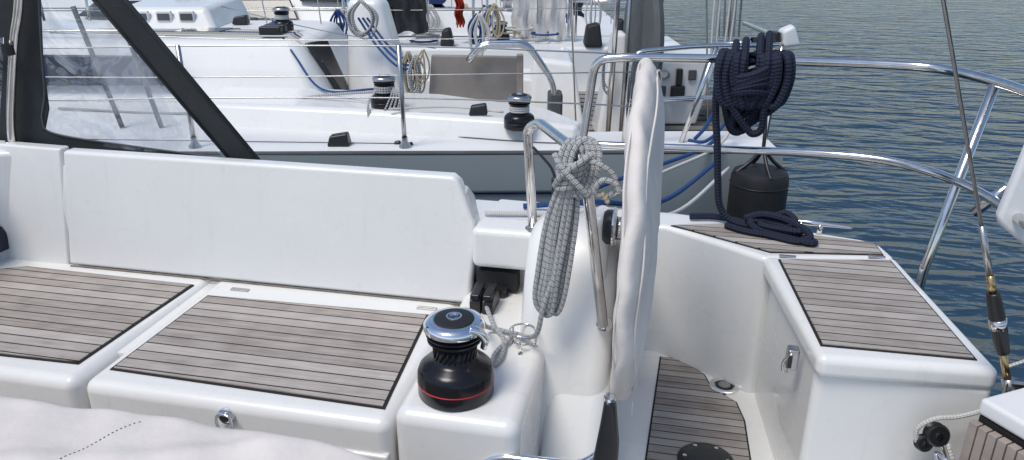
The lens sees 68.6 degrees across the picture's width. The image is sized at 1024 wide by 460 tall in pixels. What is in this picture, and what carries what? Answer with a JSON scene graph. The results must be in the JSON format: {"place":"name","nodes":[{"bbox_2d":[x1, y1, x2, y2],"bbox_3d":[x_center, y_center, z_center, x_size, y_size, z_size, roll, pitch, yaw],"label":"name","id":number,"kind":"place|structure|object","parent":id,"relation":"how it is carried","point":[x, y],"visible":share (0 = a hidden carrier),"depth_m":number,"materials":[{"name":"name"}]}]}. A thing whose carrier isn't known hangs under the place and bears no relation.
{"place":"outdoors","nodes":[
{"label":"outdoors","id":0,"kind":"place"},
{"bbox_2d":[492,21,509,39],"bbox_3d":[-0.100,-1.794,6.769,0.162,0.179,0.162,-4,22,-10],"label":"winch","id":1,"kind":"object","parent":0,"point":[504,35],"visible":0.48,"depth_m":6.72,"materials":[{"name":"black metal"}]},
{"bbox_2d":[585,0,1023,396],"bbox_3d":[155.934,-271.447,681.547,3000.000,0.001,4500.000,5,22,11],"label":"water","id":2,"kind":"structure","parent":0,"point":[893,212],"depth_m":9.59,"materials":[{"name":"blue liquid"}]},
{"bbox_2d":[41,0,624,37],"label":"sailboat","id":3,"kind":"object","parent":2,"relation":"on","point":[441,19],"visible":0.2,"depth_m":8.29,"materials":[{"name":"white plastic"}]},
{"bbox_2d":[79,0,297,18],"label":"cabin window","id":4,"kind":"structure","parent":3,"relation":"in","point":[247,3],"depth_m":8.30,"materials":[{"name":"white"}]},
{"bbox_2d":[3,0,798,214],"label":"sailboat","id":5,"kind":"object","parent":2,"relation":"on","point":[302,91],"visible":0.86,"depth_m":4.86,"materials":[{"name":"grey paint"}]},
{"bbox_2d":[43,54,163,85],"bbox_3d":[-3.260,-1.073,5.015,2.273,0.210,0.105,0,22,1],"label":"cabin window","id":6,"kind":"structure","parent":5,"relation":"in","point":[55,65],"depth_m":4.99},
{"bbox_2d":[272,6,293,30],"bbox_3d":[-1.660,-1.527,5.422,0.153,0.169,0.153,-4,22,-10],"label":"winch","id":7,"kind":"object","parent":5,"relation":"on","point":[281,13],"visible":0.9,"depth_m":5.38,"materials":[{"name":"silver metal"}]},
{"bbox_2d":[367,74,399,116],"bbox_3d":[-0.740,-0.753,4.369,0.215,0.290,0.222,-4,22,-10],"label":"winch","id":8,"kind":"object","parent":5,"relation":"on","point":[384,86],"visible":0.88,"depth_m":4.32,"materials":[{"name":"black metal"}]},
{"bbox_2d":[504,93,534,130],"bbox_3d":[0.040,-0.652,4.103,0.171,0.189,0.171,-4,22,-10],"label":"winch","id":9,"kind":"object","parent":5,"relation":"on","point":[519,116],"visible":0.85,"depth_m":4.05,"materials":[{"name":"black metal"}]},
{"bbox_2d":[595,132,729,205],"bbox_3d":[0.588,-0.289,3.562,1.636,0.235,0.122,-18,28,-38],"label":"mooring line","id":10,"kind":"object","parent":5,"relation":"attached to","point":[666,162],"visible":0.29,"depth_m":3.76,"materials":[{"name":"blue fabric"}]},
{"bbox_2d":[0,140,1023,459],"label":"sailboat","id":11,"kind":"object","parent":2,"relation":"on","point":[292,298],"visible":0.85,"depth_m":2.20,"materials":[{"name":"white plastic"}]},
{"bbox_2d":[0,226,8,251],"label":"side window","id":12,"kind":"structure","parent":11,"relation":"in","point":[4,245],"depth_m":2.54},
{"bbox_2d":[0,0,260,159],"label":"sprayhood","id":13,"kind":"object","parent":11,"relation":"attached to","point":[24,107],"visible":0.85,"depth_m":2.36,"materials":[{"name":"black fabric"}]},
{"bbox_2d":[0,37,2,108],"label":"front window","id":14,"kind":"structure","parent":13,"relation":"in","point":[1,38],"depth_m":2.42,"materials":[{"name":"plastic"}]},
{"bbox_2d":[0,396,373,459],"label":"covered cockpit table","id":15,"kind":"object","parent":11,"relation":"on","point":[34,430],"visible":1,"depth_m":1.32,"materials":[{"name":"beige fabric"}]},
{"bbox_2d":[417,307,493,411],"bbox_3d":[-0.131,0.285,1.731,0.180,0.199,0.180,5,22,11],"label":"winch","id":16,"kind":"object","parent":11,"relation":"on","point":[456,368],"visible":1,"depth_m":1.68,"materials":[{"name":"black metal"}]},
{"bbox_2d":[469,282,499,314],"bbox_3d":[-0.078,0.192,2.142,0.068,0.066,0.094,5,22,11],"label":"rope clutch","id":17,"kind":"object","parent":11,"relation":"on","point":[481,297],"visible":0.94,"depth_m":2.11,"materials":[{"name":"black plastic"}]},
{"bbox_2d":[478,266,519,297],"bbox_3d":[-0.042,0.151,2.232,0.120,0.065,0.087,5,22,11],"label":"rope organiser","id":18,"kind":"object","parent":11,"relation":"on","point":[505,280],"visible":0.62,"depth_m":2.22,"materials":[{"name":"black plastic"}]},
{"bbox_2d":[509,323,537,354],"bbox_3d":[0.044,0.268,1.972,0.076,0.052,0.153,11,24,25],"label":"cup holder","id":19,"kind":"object","parent":11,"relation":"on","point":[513,341],"visible":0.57,"depth_m":1.94,"materials":[{"name":"silver metal"}]},
{"bbox_2d":[483,392,618,459],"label":"table grab bar","id":20,"kind":"object","parent":11,"relation":"attached to","point":[607,445],"visible":1,"depth_m":1.57,"materials":[{"name":"silver metal"}]},
{"bbox_2d":[523,119,611,331],"bbox_3d":[0.121,-0.023,1.952,0.102,0.484,0.408,-11,24,-25],"label":"grab rail","id":21,"kind":"object","parent":11,"relation":"attached to","point":[604,323],"visible":0.68,"depth_m":1.86,"materials":[{"name":"silver metal"}]},
{"bbox_2d":[532,146,555,194],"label":"rope","id":22,"kind":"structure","parent":21,"relation":"attached to","point":[546,162],"depth_m":2.02,"materials":[{"name":"plastic"}]},
{"bbox_2d":[484,135,621,366],"bbox_3d":[0.071,0.045,1.831,0.381,0.568,0.344,5,22,11],"label":"coiled grey rope","id":23,"kind":"object","parent":21,"relation":"hanging from","point":[574,183],"visible":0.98,"depth_m":1.75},
{"bbox_2d":[485,162,730,215],"bbox_3d":[0.551,-0.153,3.112,1.532,0.190,0.291,-19,29,-39],"label":"mooring line","id":24,"kind":"object","parent":11,"relation":"attached to","point":[619,203],"visible":0.47,"depth_m":3.11,"materials":[{"name":"white fabric"}]},
{"bbox_2d":[602,57,664,414],"bbox_3d":[0.303,-0.001,1.903,0.138,0.849,0.846,5,22,11],"label":"steering wheel","id":25,"kind":"object","parent":11,"relation":"attached to","point":[634,228],"visible":1,"depth_m":1.57,"materials":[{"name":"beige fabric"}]},
{"bbox_2d":[689,30,818,246],"bbox_3d":[0.834,-0.313,2.472,0.442,0.658,0.202,12,25,27],"label":"coiled navy rope","id":26,"kind":"object","parent":11,"relation":"on","point":[760,91],"visible":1,"depth_m":2.41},
{"bbox_2d":[579,53,1023,290],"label":"pushpit rail","id":27,"kind":"object","parent":11,"relation":"on","point":[956,180],"visible":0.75,"depth_m":2.35,"materials":[{"name":"silver metal"}]},
{"bbox_2d":[726,117,788,219],"bbox_3d":[1.228,-0.364,3.831,0.290,1.037,0.474,-4,22,-10],"label":"fender","id":28,"kind":"object","parent":27,"relation":"hanging from","point":[754,186],"visible":0.59,"depth_m":3.70,"materials":[{"name":"black rubber"}]},
{"bbox_2d":[996,145,1023,244],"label":"white rail panel","id":29,"kind":"object","parent":27,"relation":"attached to","point":[1011,203],"visible":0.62,"depth_m":1.91,"materials":[{"name":"plastic"}]},
{"bbox_2d":[799,219,852,234],"bbox_3d":[1.016,-0.013,2.555,0.260,0.047,0.022,8,23,18],"label":"mooring cleat","id":30,"kind":"object","parent":11,"relation":"on","point":[820,225],"visible":0.65,"depth_m":2.54,"materials":[{"name":"silver metal"}]},
{"bbox_2d":[913,409,979,459],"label":"rope","id":31,"kind":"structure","parent":11,"relation":"attached to","point":[935,434],"depth_m":1.78,"materials":[{"name":"white fabric"}]},
{"bbox_2d":[941,0,1023,391],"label":"backstay","id":32,"kind":"object","parent":11,"relation":"attached to","point":[997,322],"visible":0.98,"depth_m":1.65,"materials":[{"name":"metal"}]},
{"bbox_2d":[959,388,1023,459],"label":"helm seat box","id":33,"kind":"object","parent":11,"relation":"attached to","point":[995,431],"visible":1,"depth_m":1.57,"materials":[{"name":"white plastic"}]}
]}

